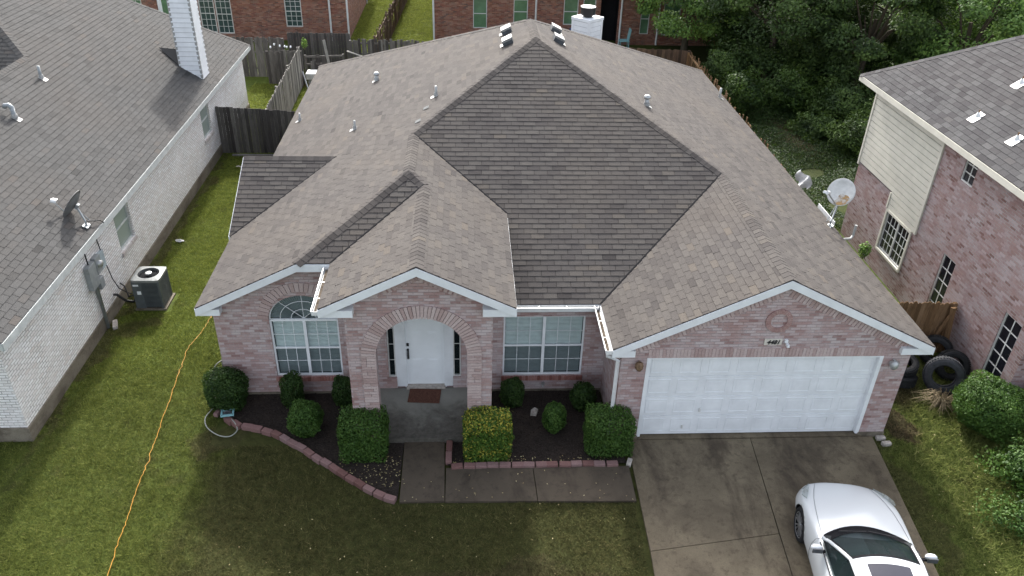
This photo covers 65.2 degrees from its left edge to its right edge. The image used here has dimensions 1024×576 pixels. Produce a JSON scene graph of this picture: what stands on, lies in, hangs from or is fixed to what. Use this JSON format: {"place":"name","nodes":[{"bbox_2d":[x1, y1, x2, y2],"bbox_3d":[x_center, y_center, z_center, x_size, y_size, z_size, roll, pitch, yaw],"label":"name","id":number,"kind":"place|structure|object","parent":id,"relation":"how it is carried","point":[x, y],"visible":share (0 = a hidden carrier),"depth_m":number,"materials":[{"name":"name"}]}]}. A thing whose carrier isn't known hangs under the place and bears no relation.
{"place":"outdoors","nodes":[
{"label":"outdoors","id":0,"kind":"place"},
{"bbox_2d":[132,0,367,40],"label":"brick house","id":1,"kind":"structure","parent":0,"point":[253,19],"depth_m":43.10,"materials":[{"name":"red brick"}]},
{"bbox_2d":[157,0,168,13],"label":"back door","id":2,"kind":"structure","parent":1,"relation":"in","point":[162,4],"depth_m":42.52,"materials":[{"name":"white paint"}]},
{"bbox_2d":[198,0,217,31],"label":"window","id":3,"kind":"structure","parent":1,"relation":"in","point":[206,7],"depth_m":42.87,"materials":[{"name":"glass"}]},
{"bbox_2d":[214,0,234,33],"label":"window","id":4,"kind":"structure","parent":1,"relation":"in","point":[225,24],"depth_m":42.96,"materials":[{"name":"glass"}]},
{"bbox_2d":[284,0,302,26],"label":"window","id":5,"kind":"structure","parent":1,"relation":"in","point":[293,12],"depth_m":43.06,"materials":[{"name":"glass"}]},
{"bbox_2d":[408,389,440,402],"bbox_3d":[-1.993,2.457,18.246,0.720,0.016,0.480,2,32,0],"label":"door mat","id":6,"kind":"object","parent":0,"point":[424,395],"depth_m":18.23,"materials":[{"name":"brown fabric"}]},
{"bbox_2d":[0,0,1023,575],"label":"ground","id":7,"kind":"structure","parent":0,"point":[240,438],"depth_m":15.66,"materials":[{"name":"green plant"}]},
{"bbox_2d":[0,0,250,441],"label":"brick house","id":8,"kind":"structure","parent":7,"relation":"on","point":[107,109],"depth_m":21.97,"materials":[{"name":"grey"}]},
{"bbox_2d":[50,190,90,228],"bbox_3d":[-10.366,-1.876,18.834,0.709,0.868,0.679,0,32,-3],"label":"satellite dish","id":9,"kind":"object","parent":8,"relation":"attached to","point":[72,204],"visible":1,"depth_m":18.69,"materials":[{"name":"metal"}]},
{"bbox_2d":[83,249,109,327],"bbox_3d":[-10.216,-0.223,19.893,0.200,2.628,1.040,0,32,-3],"label":"electric meter","id":10,"kind":"object","parent":8,"relation":"attached to","point":[94,267],"visible":0.98,"depth_m":19.67,"materials":[{"name":"grey metal"}]},
{"bbox_2d":[113,204,132,249],"bbox_3d":[-10.490,-1.696,21.477,0.050,1.160,1.010,0,32,-3],"label":"window","id":11,"kind":"structure","parent":8,"relation":"in","point":[122,223],"depth_m":21.64,"materials":[{"name":"grey glass"}]},
{"bbox_2d":[200,105,210,137],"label":"window","id":12,"kind":"structure","parent":8,"relation":"in","point":[204,116],"depth_m":28.53,"materials":[{"name":"grey glass"}]},
{"bbox_2d":[113,266,175,310],"bbox_3d":[-9.769,0.022,21.215,1.256,1.000,0.866,0,32,-3],"label":"air conditioner","id":13,"kind":"object","parent":7,"relation":"on","point":[151,288],"visible":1,"depth_m":21.03,"materials":[{"name":"metal"}]},
{"bbox_2d":[107,318,209,575],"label":"extension cord","id":14,"kind":"object","parent":7,"relation":"on","point":[149,453],"visible":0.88,"depth_m":16.51,"materials":[{"name":"orange plastic"}]},
{"bbox_2d":[223,416,233,425],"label":"edging block","id":15,"kind":"structure","parent":7,"relation":"on","point":[228,420],"depth_m":17.46,"materials":[{"name":"concrete"}]},
{"bbox_2d":[220,409,233,416],"bbox_3d":[-6.238,2.718,17.534,0.276,0.082,0.220,-6,33,-12],"label":"sprinkler frame","id":16,"kind":"object","parent":15,"relation":"on","point":[227,413],"visible":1,"depth_m":17.51,"materials":[{"name":"teal plastic"}]},
{"bbox_2d":[232,154,273,155],"bbox_3d":[-9.181,-4.988,30.078,2.600,0.060,0.090,0,32,-3],"label":"fence board","id":17,"kind":"object","parent":7,"relation":"on","point":[252,154],"visible":0.57,"depth_m":30.02,"materials":[{"name":"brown wood"}]},
{"bbox_2d":[215,106,295,152],"bbox_3d":[-9.095,-5.909,29.927,3.730,1.808,0.162,0,32,-3],"label":"wooden fence","id":18,"kind":"object","parent":7,"relation":"on","point":[267,124],"visible":0.65,"depth_m":29.79,"materials":[{"name":"grey wood"}]},
{"bbox_2d":[251,424,262,432],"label":"edging block","id":19,"kind":"structure","parent":7,"relation":"on","point":[256,428],"depth_m":17.27,"materials":[{"name":"concrete"}]},
{"bbox_2d":[231,36,284,76],"bbox_3d":[-13.658,-10.894,37.640,5.891,1.880,0.197,-1,32,-4],"label":"wooden fence","id":20,"kind":"object","parent":7,"relation":"on","point":[262,71],"visible":0.25,"depth_m":37.65,"materials":[{"name":"grey wood"}]},
{"bbox_2d":[265,47,303,149],"bbox_3d":[-9.461,-8.095,33.422,0.200,1.809,8.241,-1,32,-4],"label":"wooden fence","id":21,"kind":"object","parent":7,"relation":"on","point":[287,94],"visible":0.81,"depth_m":33.99,"materials":[{"name":"grey wood"}]},
{"bbox_2d":[265,50,304,84],"bbox_3d":[-10.482,-10.204,36.946,1.641,1.614,0.184,1,32,-2],"label":"wooden fence","id":22,"kind":"object","parent":7,"relation":"on","point":[275,77],"visible":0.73,"depth_m":36.78,"materials":[{"name":"grey wood"}]},
{"bbox_2d":[303,448,314,458],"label":"edging block","id":23,"kind":"structure","parent":7,"relation":"on","point":[308,452],"depth_m":16.69,"materials":[{"name":"pink concrete"}]},
{"bbox_2d":[305,70,316,84],"bbox_3d":[-9.017,-9.733,37.178,1.000,0.650,0.700,0,32,-3],"label":"white tub","id":24,"kind":"object","parent":7,"relation":"on","point":[309,74],"visible":0.41,"depth_m":36.81,"materials":[{"name":"paint"}]},
{"bbox_2d":[311,453,322,464],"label":"edging block","id":25,"kind":"structure","parent":7,"relation":"on","point":[316,458],"depth_m":16.55,"materials":[{"name":"pink concrete"}]},
{"bbox_2d":[287,32,349,68],"bbox_3d":[-9.392,-11.617,39.124,2.992,1.773,0.161,-1,32,-5],"label":"wooden fence","id":26,"kind":"object","parent":7,"relation":"on","point":[330,43],"visible":0.66,"depth_m":38.90,"materials":[{"name":"grey wood"}]},
{"bbox_2d":[304,54,343,80],"bbox_3d":[-8.811,-10.464,37.771,1.836,1.275,0.233,-7,33,-15],"label":"wooden fence","id":27,"kind":"object","parent":7,"relation":"on","point":[314,64],"visible":0.46,"depth_m":37.54,"materials":[{"name":"grey wood"}]},
{"bbox_2d":[320,457,331,468],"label":"edging block","id":28,"kind":"structure","parent":7,"relation":"on","point":[325,462],"depth_m":16.46,"materials":[{"name":"pink concrete"}]},
{"bbox_2d":[239,0,432,148],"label":"grass","id":29,"kind":"structure","parent":7,"relation":"on","point":[420,27],"depth_m":46.63,"materials":[{"name":"green plant"}]},
{"bbox_2d":[336,468,347,479],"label":"edging block","id":30,"kind":"structure","parent":7,"relation":"on","point":[341,473],"depth_m":16.21,"materials":[{"name":"pink concrete"}]},
{"bbox_2d":[345,474,356,485],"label":"edging block","id":31,"kind":"structure","parent":7,"relation":"on","point":[350,479],"depth_m":16.09,"materials":[{"name":"concrete"}]},
{"bbox_2d":[354,478,365,489],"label":"edging block","id":32,"kind":"structure","parent":7,"relation":"on","point":[359,483],"depth_m":15.98,"materials":[{"name":"concrete"}]},
{"bbox_2d":[363,484,374,495],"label":"edging block","id":33,"kind":"structure","parent":7,"relation":"on","point":[368,489],"depth_m":15.86,"materials":[{"name":"concrete"}]},
{"bbox_2d":[373,489,385,500],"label":"edging block","id":34,"kind":"structure","parent":7,"relation":"on","point":[379,494],"depth_m":15.76,"materials":[{"name":"concrete"}]},
{"bbox_2d":[349,39,425,57],"bbox_3d":[-3.642,-11.061,38.503,8.191,1.798,0.200,-1,32,-4],"label":"wooden fence","id":35,"kind":"object","parent":7,"relation":"on","point":[370,43],"visible":0.18,"depth_m":37.96,"materials":[{"name":"grey wood"}]},
{"bbox_2d":[373,0,406,51],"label":"wooden fence","id":36,"kind":"object","parent":7,"relation":"on","point":[390,22],"visible":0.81,"depth_m":44.40,"materials":[{"name":"brown wood"}]},
{"bbox_2d":[383,493,396,503],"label":"edging block","id":37,"kind":"structure","parent":7,"relation":"on","point":[389,498],"depth_m":15.68,"materials":[{"name":"pink concrete"}]},
{"bbox_2d":[219,390,625,499],"bbox_3d":[-2.057,3.267,17.171,8.840,0.020,3.370,0,32,-3],"label":"mulch bed","id":38,"kind":"object","parent":7,"relation":"on","point":[329,419],"visible":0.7,"depth_m":17.33,"materials":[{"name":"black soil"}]},
{"bbox_2d":[201,366,250,411],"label":"shrub","id":39,"kind":"object","parent":38,"relation":"on","point":[219,381],"visible":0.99,"depth_m":17.46,"materials":[{"name":"green plant"}]},
{"bbox_2d":[278,370,304,407],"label":"shrub","id":40,"kind":"object","parent":38,"relation":"on","point":[292,383],"visible":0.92,"depth_m":17.70,"materials":[{"name":"green plant"}]},
{"bbox_2d":[286,398,324,438],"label":"shrub","id":41,"kind":"object","parent":38,"relation":"on","point":[308,417],"visible":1,"depth_m":16.87,"materials":[{"name":"green plant"}]},
{"bbox_2d":[331,374,351,407],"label":"shrub","id":42,"kind":"object","parent":38,"relation":"on","point":[340,384],"visible":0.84,"depth_m":17.76,"materials":[{"name":"green plant"}]},
{"bbox_2d":[336,403,390,463],"bbox_3d":[-3.073,3.017,16.605,1.090,1.133,0.941,0,32,-3],"label":"shrub","id":43,"kind":"object","parent":38,"relation":"on","point":[364,446],"visible":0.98,"depth_m":16.32,"materials":[{"name":"green plant"}]},
{"bbox_2d":[461,405,514,462],"bbox_3d":[-0.505,3.054,16.653,1.118,1.160,0.830,0,32,-3],"label":"shrub","id":44,"kind":"object","parent":38,"relation":"on","point":[489,444],"visible":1,"depth_m":16.39,"materials":[{"name":"green plant"}]},
{"bbox_2d":[499,376,524,407],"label":"shrub","id":45,"kind":"object","parent":38,"relation":"on","point":[512,393],"visible":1,"depth_m":17.94,"materials":[{"name":"green plant"}]},
{"bbox_2d":[542,401,566,433],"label":"shrub","id":46,"kind":"object","parent":38,"relation":"on","point":[554,415],"visible":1,"depth_m":17.24,"materials":[{"name":"green plant"}]},
{"bbox_2d":[569,381,596,411],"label":"shrub","id":47,"kind":"object","parent":38,"relation":"on","point":[580,399],"visible":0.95,"depth_m":17.88,"materials":[{"name":"green plant"}]},
{"bbox_2d":[582,402,637,459],"bbox_3d":[2.058,2.987,16.912,1.129,1.101,0.900,0,32,-3],"label":"shrub","id":48,"kind":"object","parent":38,"relation":"on","point":[621,443],"visible":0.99,"depth_m":16.66,"materials":[{"name":"green plant"}]},
{"bbox_2d":[523,461,534,467],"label":"edging block","id":49,"kind":"structure","parent":7,"relation":"on","point":[528,464],"depth_m":16.55,"materials":[{"name":"concrete"}]},
{"bbox_2d":[194,5,934,443],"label":"brick house","id":50,"kind":"structure","parent":7,"relation":"on","point":[656,245],"depth_m":17.91,"materials":[{"name":"pink"}]},
{"bbox_2d":[269,296,343,374],"bbox_3d":[-4.541,1.008,17.689,1.480,2.172,0.186,0,32,-3],"label":"window","id":51,"kind":"structure","parent":50,"relation":"in","point":[304,343],"depth_m":17.76,"materials":[{"name":"grey glass"}]},
{"bbox_2d":[386,326,396,376],"bbox_3d":[-2.708,1.219,17.949,0.170,1.800,0.180,0,32,-3],"label":"window","id":52,"kind":"structure","parent":50,"relation":"in","point":[390,332],"depth_m":18.11,"materials":[{"name":"glass"}]},
{"bbox_2d":[405,317,444,383],"bbox_3d":[-1.959,1.380,18.013,0.870,2.000,0.128,0,32,-3],"label":"front door","id":53,"kind":"structure","parent":50,"relation":"in","point":[424,338],"depth_m":18.05,"materials":[{"name":"paint"}]},
{"bbox_2d":[453,330,460,375],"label":"window","id":54,"kind":"structure","parent":50,"relation":"in","point":[456,338],"depth_m":18.24,"materials":[{"name":"black glass"}]},
{"bbox_2d":[502,316,585,374],"bbox_3d":[0.701,1.254,18.164,1.820,1.640,0.186,0,32,-3],"label":"window","id":55,"kind":"structure","parent":50,"relation":"in","point":[531,344],"depth_m":18.14,"materials":[{"name":"grey glass"}]},
{"bbox_2d":[640,357,876,433],"bbox_3d":[5.179,2.272,17.033,4.820,2.130,0.085,0,32,-3],"label":"garage door","id":56,"kind":"structure","parent":50,"relation":"in","point":[746,394],"depth_m":17.02,"materials":[{"name":"white paint"}]},
{"bbox_2d":[795,169,811,189],"bbox_3d":[9.281,-3.453,25.489,0.301,0.584,0.950,0,32,-3],"label":"satellite dish","id":57,"kind":"object","parent":50,"relation":"on","point":[804,180],"visible":0.94,"depth_m":25.50,"materials":[{"name":"grey metal"}]},
{"bbox_2d":[818,204,834,225],"bbox_3d":[8.484,-1.985,21.605,0.020,0.130,1.101,-1,32,-4],"label":"white board","id":58,"kind":"object","parent":50,"relation":"attached to","point":[822,210],"visible":0.86,"depth_m":21.63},
{"bbox_2d":[823,178,855,227],"bbox_3d":[8.388,-2.181,20.658,0.695,1.062,0.958,19,36,25],"label":"satellite dish","id":59,"kind":"object","parent":50,"relation":"on","point":[840,192],"visible":0.99,"depth_m":20.75,"materials":[{"name":"white paint"}]},
{"bbox_2d":[229,434,1011,574],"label":"fallen leaves","id":60,"kind":"object","parent":7,"relation":"on","point":[502,492],"visible":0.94,"depth_m":16.32,"materials":[{"name":"brown plant"}]},
{"bbox_2d":[618,28,631,47],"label":"garden chair","id":61,"kind":"object","parent":7,"relation":"on","point":[628,37],"visible":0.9,"depth_m":43.75,"materials":[{"name":"teal plastic"}]},
{"bbox_2d":[631,48,690,64],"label":"wooden fence","id":62,"kind":"object","parent":7,"relation":"on","point":[671,55],"visible":0.16,"depth_m":37.86,"materials":[{"name":"brown wood"}]},
{"bbox_2d":[631,0,753,60],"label":"broadleaf tree","id":63,"kind":"object","parent":7,"relation":"on","point":[665,23],"visible":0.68,"depth_m":39.66,"materials":[{"name":"green plant"}]},
{"bbox_2d":[694,45,753,86],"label":"shrub","id":64,"kind":"object","parent":7,"relation":"on","point":[716,66],"visible":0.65,"depth_m":37.12,"materials":[{"name":"green plant"}]},
{"bbox_2d":[686,52,781,164],"bbox_3d":[8.726,-4.804,29.009,0.266,1.874,21.495,0,32,-2],"label":"wooden fence","id":65,"kind":"object","parent":7,"relation":"on","point":[692,60],"visible":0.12,"depth_m":35.19,"materials":[{"name":"brown wood"}]},
{"bbox_2d":[692,10,789,68],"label":"shrub","id":66,"kind":"object","parent":7,"relation":"on","point":[708,38],"visible":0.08,"depth_m":41.84,"materials":[{"name":"green plant"}]},
{"bbox_2d":[721,65,767,118],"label":"shrub","id":67,"kind":"object","parent":7,"relation":"on","point":[744,91],"visible":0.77,"depth_m":34.34,"materials":[{"name":"green plant"}]},
{"bbox_2d":[683,0,864,82],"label":"broadleaf tree","id":68,"kind":"object","parent":7,"relation":"on","point":[763,50],"visible":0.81,"depth_m":36.80,"materials":[{"name":"green plant"}]},
{"bbox_2d":[727,0,820,31],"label":"broadleaf tree","id":69,"kind":"object","parent":7,"relation":"on","point":[765,6],"visible":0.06,"depth_m":40.32,"materials":[{"name":"green plant"}]},
{"bbox_2d":[761,64,818,116],"bbox_3d":[12.248,-8.744,35.574,2.746,2.251,2.653,10,33,12],"label":"shrub","id":70,"kind":"object","parent":7,"relation":"on","point":[780,91],"visible":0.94,"depth_m":34.98,"materials":[{"name":"green plant"}]},
{"bbox_2d":[720,80,875,228],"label":"undergrowth","id":71,"kind":"object","parent":7,"relation":"on","point":[833,173],"visible":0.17,"depth_m":31.29,"materials":[{"name":"green plant"}]},
{"bbox_2d":[783,111,836,143],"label":"shrub","id":72,"kind":"object","parent":7,"relation":"on","point":[811,122],"visible":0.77,"depth_m":32.93,"materials":[{"name":"green plant"}]},
{"bbox_2d":[777,46,853,96],"bbox_3d":[14.261,-10.309,37.725,3.467,2.699,3.583,21,37,28],"label":"shrub","id":73,"kind":"object","parent":7,"relation":"on","point":[817,72],"visible":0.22,"depth_m":36.90,"materials":[{"name":"green plant"}]},
{"bbox_2d":[804,73,875,129],"bbox_3d":[14.363,-7.797,34.234,3.518,2.337,3.526,0,32,-3],"label":"shrub","id":74,"kind":"object","parent":7,"relation":"on","point":[848,99],"visible":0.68,"depth_m":33.73,"materials":[{"name":"green plant"}]},
{"bbox_2d":[819,108,869,156],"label":"shrub","id":75,"kind":"object","parent":7,"relation":"on","point":[853,138],"visible":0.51,"depth_m":31.29,"materials":[{"name":"green plant"}]},
{"bbox_2d":[858,241,871,258],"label":"shrub","id":76,"kind":"object","parent":7,"relation":"on","point":[864,251],"visible":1,"depth_m":21.33,"materials":[{"name":"green plant"}]},
{"bbox_2d":[789,0,953,90],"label":"broadleaf tree","id":77,"kind":"object","parent":7,"relation":"on","point":[841,65],"visible":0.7,"depth_m":34.54,"materials":[{"name":"green plant"}]},
{"bbox_2d":[849,25,943,93],"bbox_3d":[18.352,-10.761,38.332,4.460,3.670,4.378,-9,34,-17],"label":"shrub","id":78,"kind":"object","parent":7,"relation":"on","point":[884,60],"visible":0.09,"depth_m":37.66,"materials":[{"name":"green plant"}]},
{"bbox_2d":[899,375,917,388],"bbox_3d":[9.361,2.136,19.333,0.791,0.348,0.791,0,32,-3],"label":"old tyre","id":79,"kind":"object","parent":7,"relation":"on","point":[907,382],"visible":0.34,"depth_m":19.01,"materials":[{"name":"rubber"}]},
{"bbox_2d":[903,355,919,376],"bbox_3d":[9.410,1.845,19.331,0.776,0.382,0.776,0,32,-3],"label":"old tyre","id":80,"kind":"object","parent":79,"relation":"on","point":[913,368],"visible":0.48,"depth_m":19.08,"materials":[{"name":"rubber"}]},
{"bbox_2d":[850,0,984,58],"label":"broadleaf tree","id":81,"kind":"object","parent":7,"relation":"on","point":[878,13],"visible":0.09,"depth_m":38.75,"materials":[{"name":"green plant"}]},
{"bbox_2d":[898,301,957,352],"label":"wooden gate","id":82,"kind":"structure","parent":7,"relation":"on","point":[928,318],"depth_m":19.86,"materials":[{"name":"brown wood"}]},
{"bbox_2d":[911,387,953,416],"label":"dry grass tuft","id":83,"kind":"object","parent":7,"relation":"on","point":[940,403],"visible":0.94,"depth_m":18.52,"materials":[{"name":"beige plant"}]},
{"bbox_2d":[919,334,952,362],"bbox_3d":[10.528,1.547,19.886,0.774,0.797,0.460,20,36,26],"label":"old tyre","id":84,"kind":"object","parent":7,"relation":"on","point":[945,342],"visible":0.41,"depth_m":19.75,"materials":[{"name":"rubber"}]},
{"bbox_2d":[922,356,965,394],"bbox_3d":[10.252,2.079,18.997,0.914,0.927,0.558,16,35,21],"label":"old tyre","id":85,"kind":"object","parent":7,"relation":"on","point":[934,363],"visible":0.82,"depth_m":18.91,"materials":[{"name":"rubber"}]},
{"bbox_2d":[934,306,957,351],"bbox_3d":[10.689,1.152,19.930,0.489,1.465,0.322,0,32,-3],"label":"leaning post","id":86,"kind":"object","parent":7,"relation":"on","point":[948,320],"visible":0.64,"depth_m":19.83,"materials":[{"name":"brown wood"}]},
{"bbox_2d":[872,0,1023,67],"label":"broadleaf tree","id":87,"kind":"object","parent":7,"relation":"on","point":[1012,26],"visible":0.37,"depth_m":33.45,"materials":[{"name":"green plant"}]},
{"bbox_2d":[935,349,970,381],"bbox_3d":[10.687,1.882,19.432,0.774,0.778,0.522,9,33,11],"label":"old tyre","id":88,"kind":"object","parent":7,"relation":"on","point":[962,358],"visible":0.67,"depth_m":19.33,"materials":[{"name":"rubber"}]},
{"bbox_2d":[887,351,1023,575],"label":"weeds","id":89,"kind":"object","parent":7,"relation":"on","point":[954,422],"visible":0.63,"depth_m":16.83,"materials":[{"name":"green plant"}]},
{"bbox_2d":[926,4,999,47],"bbox_3d":[21.570,-11.937,39.599,6.335,4.675,5.939,23,37,30],"label":"shrub","id":90,"kind":"object","parent":7,"relation":"on","point":[966,23],"visible":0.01,"depth_m":38.08,"materials":[{"name":"green plant"}]},
{"bbox_2d":[950,369,1023,443],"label":"shrub","id":91,"kind":"object","parent":7,"relation":"on","point":[991,412],"visible":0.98,"depth_m":17.47,"materials":[{"name":"green plant"}]},
{"bbox_2d":[969,486,1023,544],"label":"shrub","id":92,"kind":"object","parent":7,"relation":"on","point":[1019,523],"visible":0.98,"depth_m":15.57,"materials":[{"name":"green plant"}]},
{"bbox_2d":[970,426,1023,500],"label":"shrub","id":93,"kind":"object","parent":7,"relation":"on","point":[1014,452],"visible":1,"depth_m":16.51,"materials":[{"name":"green plant"}]},
{"bbox_2d":[975,0,1022,41],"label":"broadleaf tree","id":94,"kind":"object","parent":7,"relation":"on","point":[1001,13],"visible":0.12,"depth_m":34.66,"materials":[{"name":"green plant"}]},
{"bbox_2d":[399,442,635,503],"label":"path","id":95,"kind":"structure","parent":0,"point":[423,467],"depth_m":16.18,"materials":[{"name":"concrete"}]},
{"bbox_2d":[432,0,762,45],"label":"brick house","id":96,"kind":"structure","parent":0,"point":[457,17],"depth_m":43.81,"materials":[{"name":"red brick"}]},
{"bbox_2d":[473,0,486,27],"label":"window","id":97,"kind":"structure","parent":96,"relation":"in","point":[479,6],"depth_m":43.57,"materials":[{"name":"green glass"}]},
{"bbox_2d":[513,0,527,21],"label":"window","id":98,"kind":"structure","parent":96,"relation":"in","point":[520,12],"depth_m":43.60,"materials":[{"name":"green glass"}]},
{"bbox_2d":[563,0,578,24],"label":"window","id":99,"kind":"structure","parent":96,"relation":"in","point":[570,6],"depth_m":43.74,"materials":[{"name":"green glass"}]},
{"bbox_2d":[639,3,649,33],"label":"window","id":100,"kind":"structure","parent":96,"relation":"in","point":[644,20],"depth_m":44.35,"materials":[{"name":"green glass"}]},
{"bbox_2d":[661,4,681,34],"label":"window","id":101,"kind":"structure","parent":96,"relation":"in","point":[666,7],"depth_m":44.03,"materials":[{"name":"green glass"}]},
{"bbox_2d":[630,431,938,575],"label":"driveway","id":102,"kind":"structure","parent":0,"point":[717,504],"depth_m":16.16,"materials":[{"name":"concrete"}]},
{"bbox_2d":[794,483,938,575],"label":"parked car","id":103,"kind":"object","parent":102,"relation":"on","point":[840,529],"visible":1,"depth_m":14.16,"materials":[{"name":"white paint"}]},
{"bbox_2d":[840,35,1023,393],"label":"brick house","id":104,"kind":"structure","parent":0,"point":[935,210],"depth_m":20.29,"materials":[{"name":"brick"}]},
{"bbox_2d":[875,208,911,272],"bbox_3d":[10.897,-1.372,22.856,0.110,1.300,1.500,0,32,-3],"label":"window","id":105,"kind":"structure","parent":104,"relation":"in","point":[895,237],"depth_m":22.92,"materials":[{"name":"glass"}]},
{"bbox_2d":[927,254,955,303],"bbox_3d":[11.077,-0.003,20.664,0.050,1.760,0.580,0,32,-3],"label":"window","id":106,"kind":"structure","parent":104,"relation":"in","point":[947,266],"depth_m":20.61,"materials":[{"name":"black glass"}]},
{"bbox_2d":[961,160,977,186],"bbox_3d":[11.140,-2.843,19.381,0.050,0.700,0.520,0,32,-3],"label":"window","id":107,"kind":"structure","parent":104,"relation":"in","point":[969,173],"depth_m":19.49,"materials":[{"name":"black glass"}]},
{"bbox_2d":[983,313,1021,380],"bbox_3d":[11.222,1.413,18.299,0.050,1.700,0.620,0,32,-3],"label":"window","id":108,"kind":"structure","parent":104,"relation":"in","point":[1008,333],"depth_m":18.31,"materials":[{"name":"glass"}]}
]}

